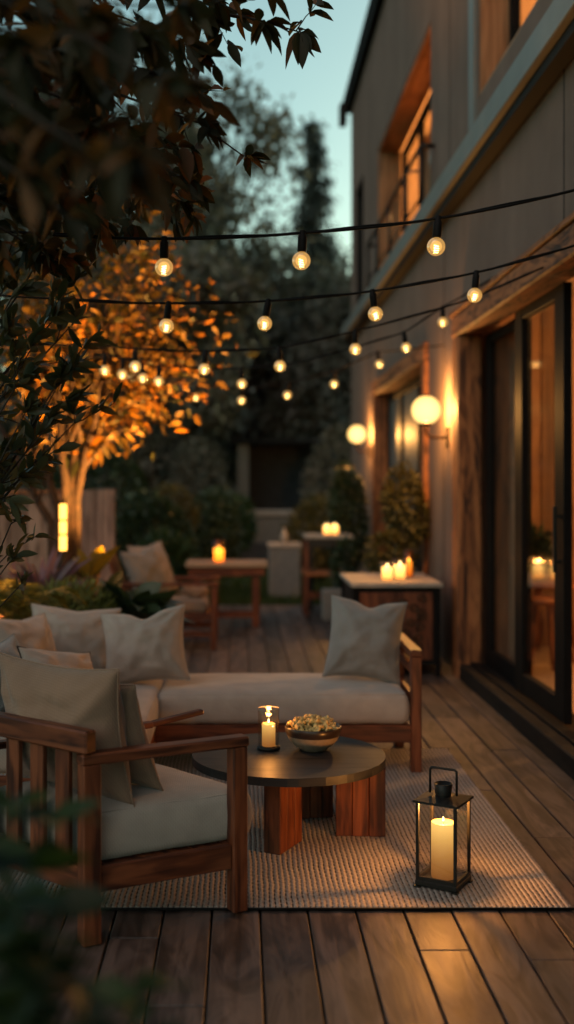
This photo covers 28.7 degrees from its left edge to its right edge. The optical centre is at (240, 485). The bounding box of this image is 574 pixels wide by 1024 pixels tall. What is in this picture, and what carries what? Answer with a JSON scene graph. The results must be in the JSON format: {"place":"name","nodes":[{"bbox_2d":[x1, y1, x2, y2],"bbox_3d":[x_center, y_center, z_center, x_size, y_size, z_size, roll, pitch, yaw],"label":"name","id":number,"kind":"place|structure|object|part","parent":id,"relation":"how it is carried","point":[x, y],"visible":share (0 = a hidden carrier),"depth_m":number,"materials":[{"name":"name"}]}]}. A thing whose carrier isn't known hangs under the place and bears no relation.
{"place":"outdoors","nodes":[
{"label":"outdoors","id":0,"kind":"place"},
{"bbox_2d":[0,0,368,369],"label":"sky","id":1,"kind":"structure","parent":0,"point":[319,88],"materials":[{"name":"blue"}]},
{"bbox_2d":[180,586,208,598],"bbox_3d":[-0.427,0.996,10.431,0.272,0.150,0.126,0,0,13],"label":"throw blanket","id":2,"kind":"object","parent":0,"point":[199,592],"visible":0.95,"depth_m":10.38,"materials":[{"name":"beige fabric"}]},
{"bbox_2d":[118,537,332,607],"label":"ground","id":3,"kind":"structure","parent":0,"point":[260,583],"depth_m":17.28,"materials":[{"name":"green plant"}]},
{"bbox_2d":[37,423,149,579],"bbox_3d":[-2.409,0.366,17.517,2.079,2.705,1.314,0,0,0],"label":"hedge shrub","id":4,"kind":"object","parent":3,"relation":"on","point":[130,469],"visible":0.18,"depth_m":17.30,"materials":[{"name":"green plant"}]},
{"bbox_2d":[0,393,237,533],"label":"distant woodland","id":5,"kind":"object","parent":3,"relation":"on","point":[7,425],"visible":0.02,"depth_m":34.72,"materials":[{"name":"green plant"}]},
{"bbox_2d":[0,209,274,532],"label":"broadleaf tree","id":6,"kind":"object","parent":3,"relation":"on","point":[219,408],"visible":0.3,"depth_m":20.58,"materials":[{"name":"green plant"}]},
{"bbox_2d":[102,486,203,581],"bbox_3d":[-1.173,0.829,14.826,1.230,1.626,1.163,0,0,-32],"label":"hedge shrub","id":7,"kind":"object","parent":3,"relation":"on","point":[144,512],"visible":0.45,"depth_m":14.64,"materials":[{"name":"green plant"}]},
{"bbox_2d":[0,0,311,489],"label":"broadleaf tree","id":8,"kind":"object","parent":3,"relation":"on","point":[218,224],"visible":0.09,"depth_m":24.44,"materials":[{"name":"green plant"}]},
{"bbox_2d":[145,481,201,555],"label":"pale flower shrub","id":9,"kind":"object","parent":3,"relation":"on","point":[184,505],"visible":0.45,"depth_m":15.22,"materials":[{"name":"green plant"}]},
{"bbox_2d":[166,434,234,554],"bbox_3d":[-0.709,0.377,20.365,1.345,2.600,1.093,0,0,0],"label":"hedge shrub","id":10,"kind":"object","parent":3,"relation":"on","point":[188,462],"visible":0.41,"depth_m":20.24,"materials":[{"name":"green plant"}]},
{"bbox_2d":[184,484,245,589],"bbox_3d":[-0.483,0.775,16.502,1.141,1.627,1.161,0,0,0],"label":"hedge shrub","id":11,"kind":"object","parent":3,"relation":"on","point":[209,497],"visible":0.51,"depth_m":16.28,"materials":[{"name":"green plant"}]},
{"bbox_2d":[111,34,324,491],"bbox_3d":[-0.831,-4.570,27.111,5.431,12.257,5.342,0,0,-32],"label":"broadleaf tree","id":12,"kind":"object","parent":3,"relation":"on","point":[277,134],"visible":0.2,"depth_m":26.53,"materials":[{"name":"green plant"}]},
{"bbox_2d":[205,491,258,577],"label":"round shrub","id":13,"kind":"object","parent":3,"relation":"on","point":[248,523],"visible":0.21,"depth_m":18.49,"materials":[{"name":"green plant"}]},
{"bbox_2d":[162,283,343,490],"bbox_3d":[0.329,-1.558,26.467,5.221,6.314,5.524,0,0,41],"label":"broadleaf tree","id":14,"kind":"object","parent":3,"relation":"on","point":[254,402],"visible":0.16,"depth_m":25.48,"materials":[{"name":"green plant"}]},
{"bbox_2d":[164,239,350,449],"bbox_3d":[0.890,-2.509,28.745,7.682,8.095,7.162,0,0,0],"label":"broadleaf tree","id":15,"kind":"object","parent":3,"relation":"on","point":[310,285],"visible":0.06,"depth_m":27.79,"materials":[{"name":"green plant"}]},
{"bbox_2d":[201,439,347,565],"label":"garden pavilion","id":16,"kind":"structure","parent":3,"relation":"on","point":[270,472],"depth_m":23.50,"materials":[{"name":"stone"}]},
{"bbox_2d":[267,542,301,598],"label":"stone plinth","id":17,"kind":"structure","parent":3,"relation":"on","point":[283,568],"depth_m":15.20,"materials":[{"name":"stone"}]},
{"bbox_2d":[280,528,287,542],"bbox_3d":[0.600,0.692,15.400,0.104,0.212,0.102,0,0,0],"label":"vase","id":18,"kind":"object","parent":17,"relation":"on","point":[284,537],"visible":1,"depth_m":15.37,"materials":[{"name":"ceramic"}]},
{"bbox_2d":[235,113,350,497],"bbox_3d":[1.999,-4.336,31.224,4.620,11.791,4.857,0,0,-32],"label":"conifer","id":19,"kind":"object","parent":3,"relation":"on","point":[315,202],"visible":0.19,"depth_m":30.78,"materials":[{"name":"green plant"}]},
{"bbox_2d":[250,320,350,468],"bbox_3d":[2.110,-1.132,26.061,3.848,5.334,4.334,0,0,0],"label":"broadleaf tree","id":20,"kind":"object","parent":3,"relation":"on","point":[314,386],"visible":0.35,"depth_m":25.02,"materials":[{"name":"green plant"}]},
{"bbox_2d":[277,494,348,583],"bbox_3d":[1.148,0.852,17.594,1.221,1.449,0.948,0,0,0],"label":"round shrub","id":21,"kind":"object","parent":3,"relation":"on","point":[320,556],"visible":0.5,"depth_m":17.43,"materials":[{"name":"green plant"}]},
{"bbox_2d":[278,251,350,410],"bbox_3d":[3.118,-2.194,27.103,4.664,7.465,4.692,0,0,-18],"label":"broadleaf tree","id":22,"kind":"object","parent":3,"relation":"on","point":[332,310],"visible":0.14,"depth_m":25.72,"materials":[{"name":"green plant"}]},
{"bbox_2d":[298,419,350,550],"bbox_3d":[1.797,0.186,20.395,1.528,2.770,1.229,0,0,0],"label":"hedge shrub","id":23,"kind":"object","parent":3,"relation":"on","point":[323,456],"visible":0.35,"depth_m":20.23,"materials":[{"name":"green plant"}]},
{"bbox_2d":[339,0,573,779],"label":"house","id":24,"kind":"structure","parent":3,"relation":"on","point":[484,89],"depth_m":8.66,"materials":[{"name":"paint"}]},
{"bbox_2d":[0,277,492,388],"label":"string light","id":25,"kind":"object","parent":24,"relation":"hanging from","point":[241,381],"visible":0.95,"depth_m":7.44,"materials":[{"name":"black rubber"}]},
{"bbox_2d":[0,267,542,374],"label":"string light","id":26,"kind":"object","parent":24,"relation":"hanging from","point":[204,367],"visible":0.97,"depth_m":6.20,"materials":[{"name":"black rubber"}]},
{"bbox_2d":[114,344,444,404],"bbox_3d":[-0.100,-0.948,9.604,3.701,0.515,0.099,0,0,0],"label":"string light","id":27,"kind":"object","parent":24,"relation":"hanging from","point":[241,400],"visible":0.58,"depth_m":9.59,"materials":[{"name":"black rubber"}]},
{"bbox_2d":[2,245,573,332],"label":"string light","id":28,"kind":"object","parent":24,"relation":"hanging from","point":[375,312],"visible":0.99,"depth_m":5.05,"materials":[{"name":"black rubber"}]},
{"bbox_2d":[9,189,573,276],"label":"string light","id":29,"kind":"object","parent":24,"relation":"hanging from","point":[301,260],"visible":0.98,"depth_m":4.09,"materials":[{"name":"black rubber"}]},
{"bbox_2d":[348,424,371,457],"bbox_3d":[1.593,-0.586,15.000,0.311,0.452,0.244,0,0,0],"label":"wall sconce","id":30,"kind":"object","parent":24,"relation":"attached to","point":[357,434],"depth_m":14.93,"materials":[{"name":"white glass"}]},
{"bbox_2d":[366,143,434,289],"bbox_3d":[1.677,-2.780,12.200,0.147,0.599,4.244,0,0,0],"label":"balcony railing","id":31,"kind":"object","parent":24,"relation":"on","point":[419,152],"visible":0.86,"depth_m":11.26,"materials":[{"name":"black metal"}]},
{"bbox_2d":[387,375,420,572],"bbox_3d":[1.915,0.113,12.500,0.070,2.525,3.820,0,0,0],"label":"window","id":32,"kind":"structure","parent":24,"relation":"in","point":[401,393],"depth_m":13.16,"materials":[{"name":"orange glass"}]},
{"bbox_2d":[406,389,416,572],"bbox_3d":[2.110,0.075,13.300,0.093,2.650,2.220,0,0,0],"label":"curtain","id":33,"kind":"object","parent":24,"relation":"hanging from","point":[411,435],"visible":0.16,"depth_m":13.68,"materials":[{"name":"beige fabric"}]},
{"bbox_2d":[402,92,430,233],"bbox_3d":[2.085,-3.440,12.300,0.070,1.620,3.940,0,0,0],"label":"window","id":34,"kind":"structure","parent":24,"relation":"in","point":[418,130],"depth_m":12.93,"materials":[{"name":"brown glass"}]},
{"bbox_2d":[425,125,430,198],"bbox_3d":[2.300,-3.450,13.400,0.092,1.700,1.620,0,0,0],"label":"curtain","id":35,"kind":"object","parent":24,"relation":"hanging from","point":[427,167],"visible":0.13,"depth_m":13.61,"materials":[{"name":"beige fabric"}]},
{"bbox_2d":[411,395,448,447],"bbox_3d":[1.593,-0.536,9.420,0.311,0.452,0.244,0,0,0],"label":"wall sconce","id":36,"kind":"object","parent":24,"relation":"attached to","point":[425,410],"depth_m":9.35,"materials":[{"name":"glass"}]},
{"bbox_2d":[499,326,514,661],"bbox_3d":[2.080,0.080,8.825,0.092,2.660,1.070,0,0,0],"label":"curtain","id":37,"kind":"object","parent":24,"relation":"hanging from","point":[507,496],"visible":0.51,"depth_m":8.64,"materials":[{"name":"beige fabric"}]},
{"bbox_2d":[486,317,531,684],"bbox_3d":[1.915,0.113,8.050,0.050,2.535,1.180,0,0,0],"label":"sliding door","id":38,"kind":"structure","parent":24,"relation":"in","point":[497,661],"depth_m":8.49,"materials":[{"name":"black metal"}]},
{"bbox_2d":[509,0,520,44],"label":"window","id":39,"kind":"structure","parent":24,"relation":"in","point":[514,5],"depth_m":8.15,"materials":[{"name":"black glass"}]},
{"bbox_2d":[532,596,554,671],"bbox_3d":[2.300,1.149,8.550,0.340,0.588,0.340,0,0,0],"label":"indoor stool","id":40,"kind":"object","parent":24,"relation":"in","point":[548,601],"visible":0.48,"depth_m":8.47,"materials":[{"name":"brown wood"}]},
{"bbox_2d":[515,282,571,723],"bbox_3d":[1.837,0.103,6.930,0.095,2.515,1.140,0,0,0],"label":"sliding door","id":41,"kind":"structure","parent":24,"relation":"in","point":[557,702],"depth_m":6.50,"materials":[{"name":"black glass"}]},
{"bbox_2d":[532,579,573,662],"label":"indoor table","id":42,"kind":"object","parent":24,"relation":"in","point":[538,586],"visible":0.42,"depth_m":9.23,"materials":[{"name":"brown wood"}]},
{"bbox_2d":[532,519,552,580],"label":"indoor plant","id":43,"kind":"object","parent":42,"relation":"on","point":[542,548],"visible":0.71,"depth_m":9.33,"materials":[{"name":"green plant"}]},
{"bbox_3d":[1.350,1.330,14.200,0.380,0.340,0.380,0,0,0],"label":"planter","id":44,"kind":"object","parent":3,"relation":"on","visible":0},
{"bbox_2d":[324,458,371,572],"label":"conical shrub","id":45,"kind":"object","parent":44,"relation":"in","point":[357,499],"visible":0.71,"depth_m":14.12,"materials":[{"name":"green plant"}]},
{"bbox_2d":[99,608,384,1023],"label":"deck underlay","id":46,"kind":"object","parent":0,"point":[264,1015],"depth_m":3.63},
{"bbox_2d":[0,605,573,1023],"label":"deck","id":47,"kind":"structure","parent":0,"point":[471,967],"depth_m":3.69,"materials":[{"name":"brown wood"}]},
{"bbox_2d":[0,545,100,617],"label":"purple cordyline","id":48,"kind":"object","parent":47,"relation":"on","point":[44,573],"visible":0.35,"depth_m":7.57,"materials":[{"name":"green plant"}]},
{"bbox_2d":[0,204,122,607],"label":"tall shrub","id":49,"kind":"object","parent":47,"relation":"on","point":[31,428],"visible":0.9,"depth_m":4.20,"materials":[{"name":"green plant"}]},
{"bbox_2d":[58,500,67,597],"bbox_3d":[-1.300,0.780,8.200,0.068,1.340,0.066,0,0,0],"label":"garden lamp","id":50,"kind":"object","parent":47,"relation":"on","point":[63,524],"visible":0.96,"depth_m":8.18,"materials":[{"name":"yellow glass"}]},
{"bbox_2d":[8,574,123,619],"bbox_3d":[-1.146,1.032,7.257,0.874,0.947,0.758,0,0,0],"label":"juniper mound","id":51,"kind":"object","parent":47,"relation":"on","point":[79,592],"visible":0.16,"depth_m":7.22,"materials":[{"name":"green plant"}]},
{"bbox_2d":[0,578,88,619],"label":"fern","id":52,"kind":"object","parent":51,"relation":"on","point":[26,598],"visible":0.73,"depth_m":6.68,"materials":[{"name":"green plant"}]},
{"bbox_2d":[69,573,100,600],"bbox_3d":[-1.079,1.016,7.861,0.271,0.867,0.298,0,0,-16],"label":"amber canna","id":53,"kind":"object","parent":47,"relation":"on","point":[94,585],"visible":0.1,"depth_m":8.00,"materials":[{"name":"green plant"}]},
{"bbox_2d":[64,545,119,589],"bbox_3d":[-1.038,0.933,7.881,0.405,1.026,0.258,0,0,0],"label":"yellow canna","id":54,"kind":"object","parent":47,"relation":"on","point":[98,563],"visible":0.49,"depth_m":7.79,"materials":[{"name":"green plant"}]},
{"bbox_2d":[58,570,130,613],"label":"broad leaf plant","id":55,"kind":"object","parent":47,"relation":"on","point":[116,578],"visible":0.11,"depth_m":7.66,"materials":[{"name":"green plant"}]},
{"bbox_2d":[0,786,200,1023],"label":"foreground plant","id":56,"kind":"object","parent":47,"relation":"on","point":[33,978],"visible":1,"depth_m":1.54,"materials":[{"name":"green plant"}]},
{"bbox_2d":[0,652,252,943],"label":"armchair","id":57,"kind":"object","parent":47,"relation":"on","point":[63,730],"visible":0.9,"depth_m":3.80,"materials":[{"name":"brown wood"}]},
{"bbox_2d":[119,684,163,790],"bbox_3d":[-0.508,0.874,4.009,0.504,0.425,0.179,0,20,39],"label":"pillow","id":58,"kind":"object","parent":57,"relation":"on","point":[143,772],"visible":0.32,"depth_m":3.86,"materials":[{"name":"beige fabric"}]},
{"bbox_2d":[80,576,196,624],"bbox_3d":[-0.711,1.027,7.482,0.845,0.847,0.716,0,0,0],"label":"broad leaf plant","id":59,"kind":"object","parent":47,"relation":"on","point":[145,600],"visible":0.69,"depth_m":7.35,"materials":[{"name":"green plant"}]},
{"bbox_2d":[108,553,219,649],"bbox_3d":[-0.714,1.074,10.525,1.028,0.852,0.760,0,0,0],"label":"lounge chair","id":60,"kind":"object","parent":47,"relation":"on","point":[201,609],"visible":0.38,"depth_m":10.22,"materials":[{"name":"brown wood"}]},
{"bbox_2d":[119,546,168,592],"bbox_3d":[-0.887,0.830,10.468,0.212,0.504,0.464,-30,-14,36],"label":"pillow","id":61,"kind":"object","parent":60,"relation":"on","point":[143,566],"visible":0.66,"depth_m":10.37,"materials":[{"name":"grey fabric"}]},
{"bbox_2d":[127,541,179,591],"bbox_3d":[-0.835,0.813,10.773,0.204,0.544,0.484,-30,-14,36],"label":"pillow","id":62,"kind":"object","parent":60,"relation":"on","point":[163,560],"visible":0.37,"depth_m":10.80,"materials":[{"name":"fabric"}]},
{"bbox_2d":[126,524,204,594],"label":"grassy shrub","id":63,"kind":"object","parent":47,"relation":"on","point":[168,541],"visible":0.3,"depth_m":12.77,"materials":[{"name":"green plant"}]},
{"bbox_2d":[0,0,333,285],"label":"overhanging tree","id":64,"kind":"object","parent":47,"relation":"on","point":[84,54],"visible":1,"depth_m":2.99,"materials":[{"name":"green plant"}]},
{"bbox_2d":[0,633,422,786],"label":"corner sofa","id":65,"kind":"object","parent":47,"relation":"on","point":[367,709],"visible":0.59,"depth_m":5.80,"materials":[{"name":"fabric"}]},
{"bbox_2d":[0,633,19,711],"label":"pillow","id":66,"kind":"object","parent":65,"relation":"on","point":[9,644],"visible":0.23,"depth_m":5.28,"materials":[{"name":"fabric"}]},
{"bbox_2d":[0,613,55,651],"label":"pillow","id":67,"kind":"object","parent":65,"relation":"on","point":[34,632],"visible":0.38,"depth_m":5.72,"materials":[{"name":"fabric"}]},
{"bbox_2d":[17,646,92,668],"bbox_3d":[-0.840,0.922,5.230,0.219,0.335,0.444,-33,-30,32],"label":"pillow","id":68,"kind":"object","parent":65,"relation":"on","point":[82,660],"visible":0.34,"depth_m":5.19,"materials":[{"name":"fabric"}]},
{"bbox_2d":[31,603,121,668],"bbox_3d":[-0.924,0.872,6.216,0.504,0.410,0.260,4,-17,-8],"label":"pillow","id":69,"kind":"object","parent":65,"relation":"on","point":[76,631],"visible":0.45,"depth_m":6.13,"materials":[{"name":"fabric"}]},
{"bbox_2d":[100,604,190,683],"bbox_3d":[-0.518,0.870,6.037,0.474,0.415,0.258,-7,-18,6],"label":"pillow","id":70,"kind":"object","parent":65,"relation":"on","point":[149,648],"visible":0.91,"depth_m":5.95,"materials":[{"name":"fabric"}]},
{"bbox_2d":[322,594,407,685],"bbox_3d":[0.684,0.850,6.156,0.424,0.459,0.270,5,-13,10],"label":"pillow","id":71,"kind":"object","parent":65,"relation":"on","point":[364,641],"visible":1,"depth_m":6.07,"materials":[{"name":"grey fabric"}]},
{"bbox_2d":[185,559,267,626],"bbox_3d":[-0.147,1.160,12.050,0.865,0.680,0.600,0,0,0],"label":"wooden table","id":72,"kind":"object","parent":47,"relation":"on","point":[254,569],"visible":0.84,"depth_m":11.78,"materials":[{"name":"brown wood"}]},
{"bbox_2d":[213,540,223,561],"bbox_3d":[-0.233,0.704,12.000,0.124,0.230,0.124,0,0,0],"label":"candle jar","id":73,"kind":"object","parent":72,"relation":"on","point":[213,554],"visible":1,"depth_m":11.99,"materials":[{"name":"orange glass"}]},
{"bbox_2d":[214,547,223,560],"bbox_3d":[-0.233,0.729,12.000,0.104,0.162,0.104,0,0,0],"label":"jar candle","id":74,"kind":"object","parent":73,"relation":"in","point":[218,554],"visible":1,"depth_m":11.96,"materials":[{"name":"yellow wax"}]},
{"bbox_2d":[0,748,573,909],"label":"rug","id":75,"kind":"object","parent":47,"relation":"on","point":[321,865],"visible":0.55,"depth_m":4.35,"materials":[{"name":"beige fabric"}]},
{"bbox_2d":[192,732,385,854],"bbox_3d":[0.205,1.317,4.790,0.824,0.338,0.823,0,0,0],"label":"coffee table","id":76,"kind":"object","parent":75,"relation":"on","point":[297,783],"visible":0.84,"depth_m":4.68,"materials":[{"name":"brown wood"}]},
{"bbox_2d":[257,706,279,750],"bbox_3d":[0.122,1.058,4.870,0.100,0.178,0.100,0,0,0],"label":"hurricane glass","id":77,"kind":"object","parent":76,"relation":"on","point":[260,747],"visible":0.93,"depth_m":4.84,"materials":[{"name":"clear glass"}]},
{"bbox_2d":[262,719,274,746],"bbox_3d":[0.122,1.074,4.870,0.058,0.117,0.058,0,0,0],"label":"pillar candle","id":78,"kind":"object","parent":77,"relation":"in","point":[268,733],"visible":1,"depth_m":4.85,"materials":[{"name":"beige wax"}]},
{"bbox_2d":[285,722,341,751],"bbox_3d":[0.315,1.095,4.860,0.247,0.104,0.247,0,0,0],"label":"snack bowl","id":79,"kind":"object","parent":76,"relation":"on","point":[309,741],"visible":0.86,"depth_m":4.77,"materials":[{"name":"ceramic"}]},
{"bbox_2d":[312,726,320,731],"bbox_3d":[0.326,1.041,4.766,0.037,0.028,0.037,0,0,35],"label":"popcorn","id":80,"kind":"object","parent":79,"relation":"in","point":[317,729],"visible":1,"depth_m":4.76,"materials":[{"name":"beige food"}]},
{"bbox_2d":[323,724,332,730],"bbox_3d":[0.374,1.039,4.787,0.038,0.037,0.041,0,0,-15],"label":"popcorn","id":81,"kind":"object","parent":79,"relation":"in","point":[328,728],"visible":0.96,"depth_m":4.78,"materials":[{"name":"beige food"}]},
{"label":"popcorn","id":82,"kind":"object","parent":79,"relation":"in","visible":0},
{"bbox_2d":[308,718,313,724],"bbox_3d":[0.305,1.017,4.814,0.039,0.034,0.028,46,-3,-28],"label":"popcorn","id":83,"kind":"object","parent":82,"relation":"on","point":[311,722],"visible":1,"depth_m":4.80,"materials":[{"name":"beige food"}]},
{"bbox_3d":[0.387,1.049,4.850,0.042,0.027,0.043,3,-7,-16],"label":"popcorn","id":84,"kind":"object","parent":79,"relation":"in","visible":0},
{"label":"popcorn","id":85,"kind":"object","parent":84,"relation":"on","visible":0},
{"bbox_2d":[319,717,327,724],"bbox_3d":[0.349,1.019,4.827,0.055,0.030,0.039,10,37,4],"label":"popcorn","id":86,"kind":"object","parent":85,"relation":"on","point":[322,721],"visible":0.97,"depth_m":4.81,"materials":[{"name":"beige food"}]},
{"bbox_2d":[413,766,473,894],"bbox_3d":[0.755,1.268,4.170,0.174,0.435,0.174,0,0,31],"label":"lantern","id":87,"kind":"object","parent":75,"relation":"on","point":[441,795],"visible":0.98,"depth_m":4.14,"materials":[{"name":"black metal"}]},
{"bbox_2d":[431,817,452,880],"bbox_3d":[0.755,1.346,4.170,0.090,0.224,0.090,0,0,0],"label":"pillar candle","id":88,"kind":"object","parent":87,"relation":"in","point":[441,848],"visible":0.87,"depth_m":4.13,"materials":[{"name":"beige wax"}]},
{"bbox_2d":[301,539,340,616],"bbox_3d":[0.963,1.070,12.998,0.485,0.860,0.515,0,0,0],"label":"dining chair","id":89,"kind":"object","parent":47,"relation":"on","point":[307,572],"visible":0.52,"depth_m":12.75,"materials":[{"name":"brown wood"}]},
{"bbox_2d":[303,533,352,610],"bbox_3d":[1.060,1.050,13.625,0.560,0.900,0.650,0,0,0],"label":"dining table","id":90,"kind":"object","parent":47,"relation":"on","point":[321,540],"visible":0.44,"depth_m":13.33,"materials":[{"name":"wood"}]},
{"bbox_2d":[321,588,340,621],"bbox_3d":[1.060,1.330,12.450,0.310,0.340,0.310,0,0,0],"label":"planter","id":91,"kind":"object","parent":47,"relation":"on","point":[326,593],"visible":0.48,"depth_m":12.29,"materials":[{"name":"concrete"}]},
{"bbox_2d":[329,534,361,587],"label":"shrub","id":92,"kind":"object","parent":91,"relation":"in","point":[345,547],"visible":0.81,"depth_m":12.55,"materials":[{"name":"green plant"}]},
{"bbox_2d":[340,573,442,676],"bbox_3d":[1.222,1.133,9.248,0.715,0.735,1.025,0,0,0],"label":"table","id":93,"kind":"object","parent":47,"relation":"on","point":[420,593],"visible":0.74,"depth_m":8.77,"materials":[{"name":"wood"}]},
{"bbox_3d":[1.073,1.105,8.774,0.275,0.530,0.011,0,0,0],"label":"door","id":94,"kind":"part","parent":93,"relation":"part of","materials":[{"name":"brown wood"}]},
{"bbox_3d":[1.362,1.105,8.774,0.285,0.530,0.011,0,0,0],"label":"door","id":95,"kind":"part","parent":93,"relation":"part of","materials":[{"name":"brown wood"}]},
{"bbox_2d":[361,528,420,572],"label":"topiary","id":96,"kind":"object","parent":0,"point":[376,554],"visible":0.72,"depth_m":10.21,"materials":[{"name":"green plant"}]},
{"bbox_2d":[377,457,430,572],"bbox_3d":[1.527,0.470,10.335,0.470,1.463,0.453,0,0,42],"label":"topiary","id":97,"kind":"object","parent":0,"point":[411,522],"visible":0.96,"depth_m":10.26,"materials":[{"name":"green plant"}]},
{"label":"planting bed ground","id":98,"kind":"structure","parent":0,"visible":0},
{"bbox_2d":[0,562,38,588],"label":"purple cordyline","id":99,"kind":"object","parent":98,"relation":"on","point":[13,568],"visible":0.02,"depth_m":7.89,"materials":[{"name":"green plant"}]},
{"bbox_2d":[0,490,60,619],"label":"fence","id":100,"kind":"object","parent":98,"relation":"on","point":[38,545],"visible":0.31,"depth_m":9.60,"materials":[{"name":"brown wood"}]},
{"bbox_2d":[8,489,114,585],"bbox_3d":[-2.510,0.775,12.675,2.180,1.450,0.150,0,0,0],"label":"fence","id":101,"kind":"object","parent":98,"relation":"on","point":[93,507],"visible":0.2,"depth_m":12.60,"materials":[{"name":"brown wood"}]},
{"bbox_2d":[0,209,258,599],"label":"golden tree","id":102,"kind":"object","parent":98,"relation":"on","point":[72,483],"visible":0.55,"depth_m":8.49,"materials":[{"name":"orange plant"}]},
{"bbox_3d":[-1.742,1.089,7.304,0.807,0.879,0.720,0,0,0],"label":"juniper mound","id":103,"kind":"object","parent":98,"relation":"on","visible":0},
{"bbox_2d":[0,600,31,619],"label":"fern","id":104,"kind":"object","parent":103,"relation":"on","point":[13,610],"visible":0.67,"depth_m":6.53,"materials":[{"name":"green plant"}]},
{"bbox_3d":[1.178,0.689,9.000,0.110,0.150,0.110,0,0,0],"label":"candle jar","id":105,"kind":"object","parent":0,"visible":0},
{"bbox_2d":[382,564,391,578],"bbox_3d":[1.178,0.691,9.000,0.084,0.126,0.084,0,0,0],"label":"jar candle","id":106,"kind":"object","parent":105,"relation":"in","point":[387,572],"visible":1,"depth_m":8.96,"materials":[{"name":"yellow wax"}]},
{"bbox_3d":[1.295,0.684,9.100,0.110,0.160,0.110,0,0,0],"label":"candle jar","id":107,"kind":"object","parent":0,"visible":0},
{"bbox_2d":[395,563,404,577],"bbox_3d":[1.295,0.686,9.100,0.084,0.136,0.084,0,0,0],"label":"jar candle","id":108,"kind":"object","parent":107,"relation":"in","point":[399,571],"visible":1,"depth_m":9.07,"materials":[{"name":"yellow wax"}]},
{"bbox_3d":[1.400,0.651,9.320,0.080,0.225,0.080,0,0,0],"label":"candle jar","id":109,"kind":"object","parent":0,"visible":0},
{"bbox_2d":[406,559,411,575],"bbox_3d":[1.400,0.679,9.320,0.052,0.152,0.052,0,0,0],"label":"jar candle","id":110,"kind":"object","parent":109,"relation":"in","point":[408,568],"visible":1,"depth_m":9.30,"materials":[{"name":"orange wax"}]},
{"bbox_3d":[1.040,0.529,13.500,0.100,0.140,0.100,0,0,0],"label":"candle jar","id":111,"kind":"object","parent":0,"visible":0},
{"bbox_2d":[323,524,329,533],"bbox_3d":[1.040,0.524,13.500,0.084,0.132,0.084,0,0,0],"label":"jar candle","id":112,"kind":"object","parent":111,"relation":"in","point":[326,529],"visible":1,"depth_m":13.46,"materials":[{"name":"yellow wax"}]},
{"bbox_3d":[1.140,0.529,13.550,0.100,0.140,0.100,0,0,0],"label":"candle jar","id":113,"kind":"object","parent":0,"visible":0},
{"bbox_2d":[331,524,337,533],"bbox_3d":[1.140,0.524,13.550,0.084,0.132,0.084,0,0,0],"label":"jar candle","id":114,"kind":"object","parent":113,"relation":"in","point":[334,528],"visible":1,"depth_m":13.51,"materials":[{"name":"yellow wax"}]}
]}

